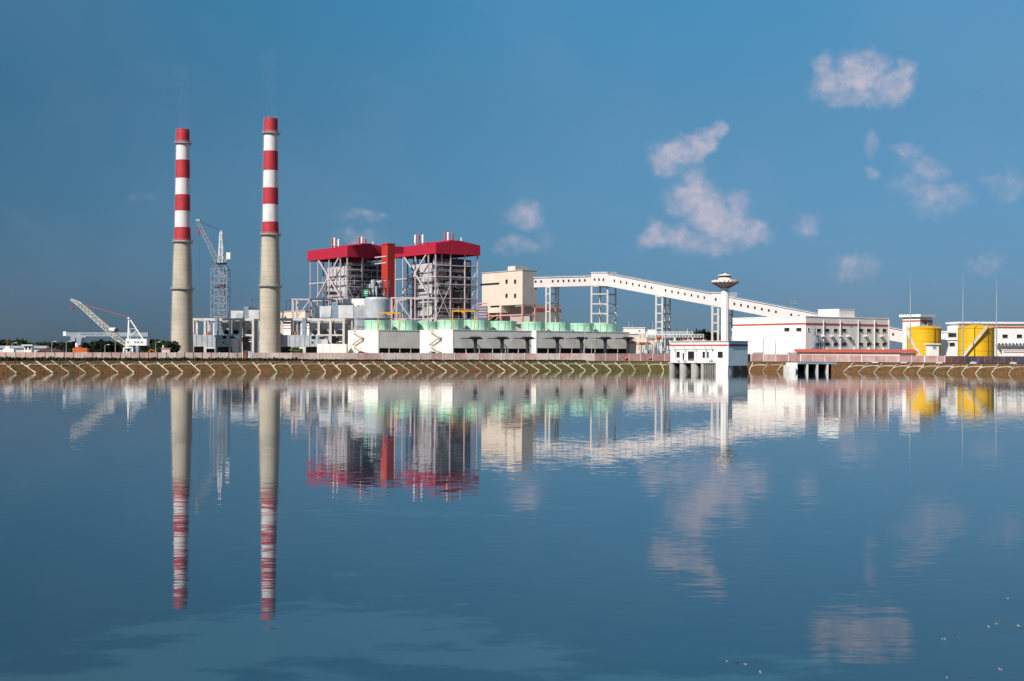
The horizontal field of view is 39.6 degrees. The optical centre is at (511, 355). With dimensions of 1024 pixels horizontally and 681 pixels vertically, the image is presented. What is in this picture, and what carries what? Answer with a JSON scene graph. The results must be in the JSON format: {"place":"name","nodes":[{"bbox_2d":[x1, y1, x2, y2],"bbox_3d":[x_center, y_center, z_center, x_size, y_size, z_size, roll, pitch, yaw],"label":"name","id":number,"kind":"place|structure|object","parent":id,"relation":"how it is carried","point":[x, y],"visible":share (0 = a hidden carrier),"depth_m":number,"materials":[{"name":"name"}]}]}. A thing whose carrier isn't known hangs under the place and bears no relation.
{"place":"outdoors","nodes":[
{"label":"outdoors","id":0,"kind":"place"},
{"bbox_2d":[0,346,49,351],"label":"shed","id":1,"kind":"structure","parent":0,"point":[21,348],"depth_m":500.42,"materials":[{"name":"metal"}]},
{"bbox_2d":[37,348,65,351],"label":"dark roofed shed","id":2,"kind":"structure","parent":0,"point":[49,350],"depth_m":485.29,"materials":[{"name":"concrete"}]},
{"bbox_2d":[280,300,313,321],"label":"turbine hall","id":3,"kind":"structure","parent":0,"point":[288,314],"depth_m":814.10,"materials":[{"name":"metal"}]},
{"bbox_2d":[283,321,325,337],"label":"striped hall","id":4,"kind":"structure","parent":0,"point":[287,328],"depth_m":782.43,"materials":[{"name":"white paint"}]},
{"bbox_2d":[307,237,381,339],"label":"boiler house","id":5,"kind":"structure","parent":0,"point":[355,273],"depth_m":746.07,"materials":[{"name":"metal"}]},
{"bbox_2d":[343,299,363,343],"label":"sunlit hall","id":6,"kind":"structure","parent":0,"point":[358,302],"depth_m":725.06,"materials":[{"name":"metal"}]},
{"bbox_2d":[348,318,365,329],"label":"transformer shed","id":7,"kind":"structure","parent":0,"point":[358,323],"depth_m":625.64,"materials":[{"name":"metal"}]},
{"bbox_2d":[348,320,438,352],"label":"cooling tower block","id":8,"kind":"structure","parent":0,"point":[384,338],"depth_m":599.49,"materials":[{"name":"concrete"}]},
{"bbox_2d":[377,312,400,330],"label":"portal hoist","id":9,"kind":"object","parent":8,"relation":"on","point":[387,313],"visible":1,"depth_m":583.80,"materials":[{"name":"orange paint"}]},
{"bbox_2d":[390,297,436,329],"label":"pipe bridge","id":10,"kind":"structure","parent":0,"point":[410,316],"depth_m":671.72,"materials":[{"name":"metal"}]},
{"bbox_2d":[395,232,479,326],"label":"boiler house","id":11,"kind":"structure","parent":0,"point":[442,276],"depth_m":711.98,"materials":[{"name":"metal"}]},
{"bbox_2d":[0,371,1023,680],"bbox_3d":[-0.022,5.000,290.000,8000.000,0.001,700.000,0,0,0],"label":"pond water","id":12,"kind":"structure","parent":0,"point":[550,525],"depth_m":41.63,"materials":[{"name":"blue liquid"}]},
{"bbox_2d":[668,341,748,372],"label":"pump house","id":13,"kind":"structure","parent":12,"relation":"in","point":[712,356],"depth_m":451.96,"materials":[{"name":"paint"}]},
{"bbox_2d":[688,351,694,360],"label":"door","id":14,"kind":"structure","parent":13,"relation":"in","point":[691,354],"depth_m":456.68,"materials":[{"name":"grey glass"}]},
{"bbox_2d":[718,351,722,357],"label":"window","id":15,"kind":"structure","parent":13,"relation":"in","point":[720,353],"depth_m":448.07,"materials":[{"name":"black glass"}]},
{"bbox_2d":[0,360,1023,373],"bbox_3d":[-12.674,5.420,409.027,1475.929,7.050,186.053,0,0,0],"label":"bank slope","id":16,"kind":"structure","parent":0,"point":[159,368],"depth_m":435.72,"materials":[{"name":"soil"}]},
{"bbox_2d":[3,362,22,373],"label":"concrete rib","id":17,"kind":"object","parent":16,"relation":"on","point":[11,365],"visible":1,"depth_m":357.98,"materials":[{"name":"beige concrete"}]},
{"bbox_2d":[21,362,40,372],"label":"concrete rib","id":18,"kind":"object","parent":16,"relation":"on","point":[28,365],"visible":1,"depth_m":362.09,"materials":[{"name":"beige concrete"}]},
{"bbox_2d":[36,361,57,372],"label":"concrete rib","id":19,"kind":"object","parent":16,"relation":"on","point":[44,366],"visible":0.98,"depth_m":366.44,"materials":[{"name":"beige concrete"}]},
{"bbox_2d":[51,360,73,372],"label":"concrete rib","id":20,"kind":"object","parent":16,"relation":"on","point":[63,364],"visible":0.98,"depth_m":370.69,"materials":[{"name":"beige concrete"}]},
{"bbox_2d":[69,360,91,372],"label":"concrete rib","id":21,"kind":"object","parent":16,"relation":"on","point":[79,365],"visible":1,"depth_m":375.25,"materials":[{"name":"beige concrete"}]},
{"bbox_2d":[86,362,106,372],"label":"concrete rib","id":22,"kind":"object","parent":16,"relation":"on","point":[96,364],"visible":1,"depth_m":378.45,"materials":[{"name":"beige concrete"}]},
{"bbox_2d":[103,360,123,372],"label":"concrete rib","id":23,"kind":"object","parent":16,"relation":"on","point":[112,364],"visible":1,"depth_m":382.94,"materials":[{"name":"beige concrete"}]},
{"bbox_2d":[121,361,140,372],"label":"concrete rib","id":24,"kind":"object","parent":16,"relation":"on","point":[130,364],"visible":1,"depth_m":386.61,"materials":[{"name":"beige concrete"}]},
{"bbox_2d":[139,361,159,371],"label":"concrete rib","id":25,"kind":"object","parent":16,"relation":"on","point":[148,364],"visible":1,"depth_m":390.83,"materials":[{"name":"beige concrete"}]},
{"bbox_2d":[171,362,190,371],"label":"concrete rib","id":26,"kind":"object","parent":16,"relation":"on","point":[180,364],"visible":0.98,"depth_m":397.79,"materials":[{"name":"beige concrete"}]},
{"bbox_2d":[188,360,207,371],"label":"concrete rib","id":27,"kind":"object","parent":16,"relation":"on","point":[196,365],"visible":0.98,"depth_m":401.37,"materials":[{"name":"beige concrete"}]},
{"bbox_2d":[205,362,223,371],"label":"concrete rib","id":28,"kind":"object","parent":16,"relation":"on","point":[213,364],"visible":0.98,"depth_m":404.41,"materials":[{"name":"beige concrete"}]},
{"bbox_2d":[222,362,240,371],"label":"concrete rib","id":29,"kind":"object","parent":16,"relation":"on","point":[229,364],"visible":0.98,"depth_m":406.84,"materials":[{"name":"beige concrete"}]},
{"bbox_2d":[237,362,255,371],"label":"concrete rib","id":30,"kind":"object","parent":16,"relation":"on","point":[245,364],"visible":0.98,"depth_m":409.69,"materials":[{"name":"beige concrete"}]},
{"bbox_2d":[301,360,319,371],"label":"concrete rib","id":31,"kind":"object","parent":16,"relation":"on","point":[308,364],"visible":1,"depth_m":419.84,"materials":[{"name":"beige concrete"}]},
{"bbox_2d":[783,359,836,372],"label":"outfall culvert","id":32,"kind":"object","parent":16,"relation":"on","point":[803,366],"visible":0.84,"depth_m":462.65,"materials":[{"name":"white concrete"}]},
{"bbox_2d":[0,0,1023,352],"label":"sky","id":33,"kind":"structure","parent":0,"point":[814,155],"materials":[{"name":"blue"}]},
{"bbox_2d":[15,360,1023,363],"bbox_3d":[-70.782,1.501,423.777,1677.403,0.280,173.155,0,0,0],"label":"bank path","id":34,"kind":"structure","parent":0,"point":[669,361],"depth_m":480.35,"materials":[{"name":"grey concrete"}]},
{"bbox_2d":[0,356,585,361],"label":"verge grass","id":35,"kind":"structure","parent":34,"relation":"on","point":[42,358],"depth_m":427.30,"materials":[{"name":"green plant"}]},
{"bbox_2d":[251,352,944,362],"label":"perimeter wall","id":36,"kind":"structure","parent":34,"relation":"on","point":[642,357],"depth_m":491.26,"materials":[{"name":"concrete"}]},
{"bbox_2d":[516,322,629,353],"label":"cooling tower block","id":37,"kind":"structure","parent":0,"point":[559,329],"depth_m":623.76,"materials":[{"name":"concrete"}]},
{"bbox_2d":[659,339,706,352],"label":"pale shed","id":38,"kind":"structure","parent":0,"point":[667,342],"depth_m":690.00,"materials":[{"name":"white paint"}]},
{"bbox_2d":[732,309,889,353],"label":"white hall","id":39,"kind":"structure","parent":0,"point":[835,329],"depth_m":535.40,"materials":[{"name":"paint"}]},
{"bbox_2d":[899,314,935,348],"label":"white stair tower","id":40,"kind":"structure","parent":0,"point":[921,319],"depth_m":578.69,"materials":[{"name":"paint"}]},
{"bbox_2d":[945,322,1023,355],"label":"long white hall","id":41,"kind":"structure","parent":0,"point":[1010,338],"depth_m":590.95,"materials":[{"name":"paint"}]},
{"bbox_2d":[996,290,996,355],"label":"lightning mast","id":42,"kind":"object","parent":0,"point":[996,322],"visible":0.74,"depth_m":519.84,"materials":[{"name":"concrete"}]},
{"bbox_3d":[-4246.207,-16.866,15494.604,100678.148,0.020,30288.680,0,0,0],"label":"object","id":43,"kind":"structure","parent":0,"visible":0},
{"bbox_2d":[0,339,9,345],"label":"broadleaf tree","id":44,"kind":"object","parent":43,"relation":"on","point":[4,342],"visible":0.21,"depth_m":711.34,"materials":[{"name":"green plant"}]},
{"bbox_2d":[3,346,15,351],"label":"shed","id":45,"kind":"object","parent":43,"relation":"on","point":[7,349],"visible":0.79,"depth_m":450.00,"materials":[{"name":"paint"}]},
{"bbox_2d":[7,338,29,345],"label":"broadleaf tree","id":46,"kind":"object","parent":43,"relation":"on","point":[21,342],"visible":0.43,"depth_m":689.77,"materials":[{"name":"green plant"}]},
{"bbox_2d":[21,345,35,351],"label":"guard booth","id":47,"kind":"object","parent":43,"relation":"on","point":[28,348],"visible":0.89,"depth_m":455.00,"materials":[{"name":"white paint"}]},
{"bbox_2d":[35,341,53,346],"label":"broadleaf tree","id":48,"kind":"object","parent":43,"relation":"on","point":[45,343],"visible":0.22,"depth_m":724.12,"materials":[{"name":"green plant"}]},
{"bbox_2d":[56,341,73,351],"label":"broadleaf tree","id":49,"kind":"object","parent":43,"relation":"on","point":[62,346],"visible":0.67,"depth_m":679.03,"materials":[{"name":"green plant"}]},
{"bbox_2d":[73,342,91,351],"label":"broadleaf tree","id":50,"kind":"object","parent":43,"relation":"on","point":[85,345],"visible":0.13,"depth_m":686.54,"materials":[{"name":"green plant"}]},
{"bbox_2d":[88,343,98,351],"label":"broadleaf tree","id":51,"kind":"object","parent":43,"relation":"on","point":[93,346],"visible":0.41,"depth_m":690.00,"materials":[{"name":"green plant"}]},
{"bbox_2d":[91,339,111,343],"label":"broadleaf tree","id":52,"kind":"object","parent":43,"relation":"on","point":[99,341],"visible":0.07,"depth_m":737.89,"materials":[{"name":"green plant"}]},
{"bbox_2d":[62,330,148,351],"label":"gantry crane","id":53,"kind":"object","parent":43,"relation":"on","point":[78,337],"visible":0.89,"depth_m":588.80,"materials":[{"name":"paint"}]},
{"bbox_2d":[95,341,116,351],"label":"broadleaf tree","id":54,"kind":"object","parent":43,"relation":"on","point":[104,347],"visible":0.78,"depth_m":679.10,"materials":[{"name":"green plant"}]},
{"bbox_2d":[70,299,148,351],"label":"derrick crane","id":55,"kind":"object","parent":43,"relation":"on","point":[132,342],"visible":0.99,"depth_m":519.17,"materials":[{"name":"metal"}]},
{"bbox_2d":[110,342,125,351],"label":"broadleaf tree","id":56,"kind":"object","parent":43,"relation":"on","point":[117,346],"visible":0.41,"depth_m":686.17,"materials":[{"name":"green plant"}]},
{"bbox_2d":[0,352,241,358],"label":"perimeter wall","id":57,"kind":"structure","parent":43,"relation":"on","point":[132,355],"depth_m":439.53,"materials":[{"name":"pink brick"}]},
{"bbox_2d":[121,346,143,351],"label":"broadleaf tree","id":58,"kind":"object","parent":43,"relation":"on","point":[129,349],"visible":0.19,"depth_m":670.61,"materials":[{"name":"green plant"}]},
{"bbox_2d":[147,339,169,352],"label":"broadleaf tree","id":59,"kind":"object","parent":43,"relation":"on","point":[159,344],"visible":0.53,"depth_m":684.55,"materials":[{"name":"green plant"}]},
{"bbox_2d":[161,345,170,352],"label":"brick hut","id":60,"kind":"object","parent":43,"relation":"on","point":[165,350],"visible":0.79,"depth_m":640.30,"materials":[{"name":"pink brick"}]},
{"bbox_2d":[163,340,180,352],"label":"broadleaf tree","id":61,"kind":"object","parent":43,"relation":"on","point":[174,346],"visible":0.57,"depth_m":696.66,"materials":[{"name":"green plant"}]},
{"bbox_2d":[169,126,193,352],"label":"chimney","id":62,"kind":"object","parent":43,"relation":"on","point":[181,333],"visible":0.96,"depth_m":716.56,"materials":[{"name":"concrete"}]},
{"bbox_2d":[196,219,230,334],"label":"tower crane","id":63,"kind":"object","parent":43,"relation":"on","point":[223,276],"visible":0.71,"depth_m":789.23,"materials":[{"name":"grey metal"}]},
{"bbox_2d":[193,318,256,357],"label":"flue gas plant","id":64,"kind":"object","parent":43,"relation":"on","point":[215,342],"visible":0.77,"depth_m":744.60,"materials":[{"name":"concrete"}]},
{"bbox_2d":[231,299,259,351],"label":"precipitator","id":65,"kind":"object","parent":43,"relation":"on","point":[250,312],"visible":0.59,"depth_m":762.00,"materials":[{"name":"metal"}]},
{"bbox_2d":[258,117,281,352],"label":"chimney","id":66,"kind":"object","parent":43,"relation":"on","point":[270,287],"visible":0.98,"depth_m":686.60,"materials":[{"name":"concrete"}]},
{"bbox_2d":[289,347,302,352],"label":"shrub","id":67,"kind":"object","parent":43,"relation":"on","point":[294,349],"visible":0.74,"depth_m":599.21,"materials":[{"name":"green plant"}]},
{"bbox_2d":[281,318,346,352],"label":"flue gas plant","id":68,"kind":"object","parent":43,"relation":"on","point":[304,341],"visible":0.81,"depth_m":694.60,"materials":[{"name":"concrete"}]},
{"bbox_2d":[292,299,337,336],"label":"pipe bridge","id":69,"kind":"structure","parent":43,"relation":"on","point":[310,306],"depth_m":714.72,"materials":[{"name":"metal"}]},
{"bbox_2d":[317,344,347,352],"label":"white enclosure","id":70,"kind":"object","parent":43,"relation":"on","point":[332,348],"visible":0.64,"depth_m":600.00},
{"bbox_2d":[315,294,363,336],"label":"precipitator","id":71,"kind":"object","parent":43,"relation":"on","point":[341,310],"visible":0.66,"depth_m":708.00,"materials":[{"name":"metal"}]},
{"bbox_2d":[364,279,392,325],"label":"silo","id":72,"kind":"object","parent":43,"relation":"on","point":[378,300],"visible":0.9,"depth_m":636.25,"materials":[{"name":"metal"}]},
{"bbox_2d":[375,243,403,319],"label":"lift tower","id":73,"kind":"structure","parent":43,"relation":"on","point":[389,252],"depth_m":706.77,"materials":[{"name":"metal"}]},
{"bbox_2d":[461,335,482,352],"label":"riser pipe","id":74,"kind":"object","parent":43,"relation":"on","point":[476,338],"visible":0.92,"depth_m":562.32,"materials":[{"name":"grey metal"}]},
{"bbox_2d":[420,320,531,352],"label":"cooling tower block","id":75,"kind":"structure","parent":43,"relation":"on","point":[444,337],"depth_m":571.44,"materials":[{"name":"concrete"}]},
{"bbox_2d":[452,310,474,329],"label":"portal hoist","id":76,"kind":"object","parent":75,"relation":"on","point":[463,311],"visible":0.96,"depth_m":565.80,"materials":[{"name":"orange paint"}]},
{"bbox_2d":[488,337,508,352],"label":"riser pipe","id":77,"kind":"object","parent":43,"relation":"on","point":[501,339],"visible":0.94,"depth_m":569.72,"materials":[{"name":"grey metal"}]},
{"bbox_2d":[479,266,536,329],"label":"bunker house","id":78,"kind":"structure","parent":43,"relation":"on","point":[504,293],"depth_m":691.51,"materials":[{"name":"beige concrete"}]},
{"bbox_2d":[514,335,534,352],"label":"riser pipe","id":79,"kind":"object","parent":43,"relation":"on","point":[527,339],"visible":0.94,"depth_m":576.90,"materials":[{"name":"grey metal"}]},
{"bbox_2d":[515,304,560,326],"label":"grey workshop","id":80,"kind":"structure","parent":43,"relation":"on","point":[540,312],"depth_m":783.72,"materials":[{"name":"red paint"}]},
{"bbox_2d":[545,286,558,329],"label":"trestle tower","id":81,"kind":"structure","parent":43,"relation":"on","point":[550,303],"depth_m":681.62,"materials":[{"name":"concrete"}]},
{"bbox_2d":[533,272,902,342],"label":"conveyor gallery","id":82,"kind":"object","parent":81,"relation":"on","point":[625,282],"visible":0.88,"depth_m":646.14,"materials":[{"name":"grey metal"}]},
{"bbox_2d":[542,336,563,352],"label":"riser pipe","id":83,"kind":"object","parent":43,"relation":"on","point":[557,339],"visible":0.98,"depth_m":609.57,"materials":[{"name":"grey metal"}]},
{"bbox_2d":[566,336,587,352],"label":"riser pipe","id":84,"kind":"object","parent":43,"relation":"on","point":[581,339],"visible":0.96,"depth_m":617.04,"materials":[{"name":"grey metal"}]},
{"bbox_2d":[590,336,611,352],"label":"riser pipe","id":85,"kind":"object","parent":43,"relation":"on","point":[606,338],"visible":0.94,"depth_m":624.59,"materials":[{"name":"grey metal"}]},
{"bbox_2d":[590,285,616,323],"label":"trestle tower","id":86,"kind":"structure","parent":43,"relation":"on","point":[600,304],"depth_m":676.87,"materials":[{"name":"concrete"}]},
{"bbox_2d":[613,337,633,353],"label":"riser pipe","id":87,"kind":"object","parent":43,"relation":"on","point":[627,339],"visible":0.96,"depth_m":632.05,"materials":[{"name":"grey metal"}]},
{"bbox_2d":[623,327,654,353],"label":"switch building","id":88,"kind":"structure","parent":43,"relation":"on","point":[634,332],"depth_m":640.40,"materials":[{"name":"white paint"}]},
{"bbox_2d":[639,342,652,353],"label":"transformer bay","id":89,"kind":"object","parent":43,"relation":"on","point":[648,351],"visible":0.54,"depth_m":561.16,"materials":[{"name":"white metal"}]},
{"bbox_2d":[654,344,669,353],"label":"transformer bay","id":90,"kind":"object","parent":43,"relation":"on","point":[664,350],"visible":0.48,"depth_m":557.06,"materials":[{"name":"white metal"}]},
{"bbox_2d":[655,295,670,348],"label":"trestle tower","id":91,"kind":"structure","parent":43,"relation":"on","point":[662,313],"depth_m":651.71,"materials":[{"name":"concrete"}]},
{"bbox_2d":[636,331,693,353],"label":"switchyard gantry","id":92,"kind":"object","parent":43,"relation":"on","point":[642,332],"visible":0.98,"depth_m":599.86,"materials":[{"name":"white paint"}]},
{"bbox_2d":[644,334,703,352],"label":"switchyard gantry","id":93,"kind":"object","parent":43,"relation":"on","point":[674,339],"visible":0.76,"depth_m":639.88,"materials":[{"name":"white paint"}]},
{"bbox_2d":[688,328,720,340],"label":"broadleaf tree","id":94,"kind":"object","parent":43,"relation":"on","point":[706,337],"visible":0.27,"depth_m":895.08,"materials":[{"name":"green plant"}]},
{"bbox_2d":[690,331,719,339],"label":"broadleaf tree","id":95,"kind":"object","parent":43,"relation":"on","point":[700,333],"visible":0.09,"depth_m":894.37,"materials":[{"name":"green plant"}]},
{"bbox_2d":[708,332,720,340],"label":"broadleaf tree","id":96,"kind":"object","parent":43,"relation":"on","point":[716,336],"visible":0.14,"depth_m":896.25,"materials":[{"name":"green plant"}]},
{"bbox_2d":[711,304,732,340],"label":"trestle tower","id":97,"kind":"structure","parent":43,"relation":"on","point":[718,322],"depth_m":628.58,"materials":[{"name":"concrete"}]},
{"bbox_2d":[711,273,738,340],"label":"water tower","id":98,"kind":"structure","parent":43,"relation":"on","point":[725,282],"depth_m":496.70,"materials":[{"name":"white paint"}]},
{"bbox_2d":[794,349,917,355],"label":"annex","id":99,"kind":"object","parent":43,"relation":"on","point":[897,352],"visible":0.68,"depth_m":512.46,"materials":[{"name":"red paint"}]},
{"bbox_2d":[909,276,910,348],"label":"lightning mast","id":100,"kind":"object","parent":43,"relation":"on","point":[910,316],"visible":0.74,"depth_m":525.84,"materials":[{"name":"metal"}]},
{"bbox_2d":[905,323,941,355],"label":"storage tank","id":101,"kind":"object","parent":43,"relation":"on","point":[921,336],"visible":0.75,"depth_m":542.48,"materials":[{"name":"yellow metal"}]},
{"bbox_2d":[924,343,940,355],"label":"guard booth","id":102,"kind":"object","parent":43,"relation":"on","point":[932,349],"visible":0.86,"depth_m":500.29,"materials":[{"name":"white paint"}]},
{"bbox_2d":[941,331,957,355],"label":"white house","id":103,"kind":"structure","parent":43,"relation":"on","point":[949,343],"depth_m":590.00,"materials":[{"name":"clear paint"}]},
{"bbox_2d":[962,312,963,355],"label":"lightning mast","id":104,"kind":"object","parent":43,"relation":"on","point":[962,337],"visible":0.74,"depth_m":517.82,"materials":[{"name":"metal"}]},
{"bbox_2d":[957,322,994,355],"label":"storage tank","id":105,"kind":"object","parent":43,"relation":"on","point":[979,340],"visible":0.94,"depth_m":526.29,"materials":[{"name":"yellow metal"}]},
{"bbox_2d":[945,356,1023,362],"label":"metal fence","id":106,"kind":"object","parent":43,"relation":"on","point":[982,359],"visible":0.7,"depth_m":465.92,"materials":[{"name":"metal"}]}
]}

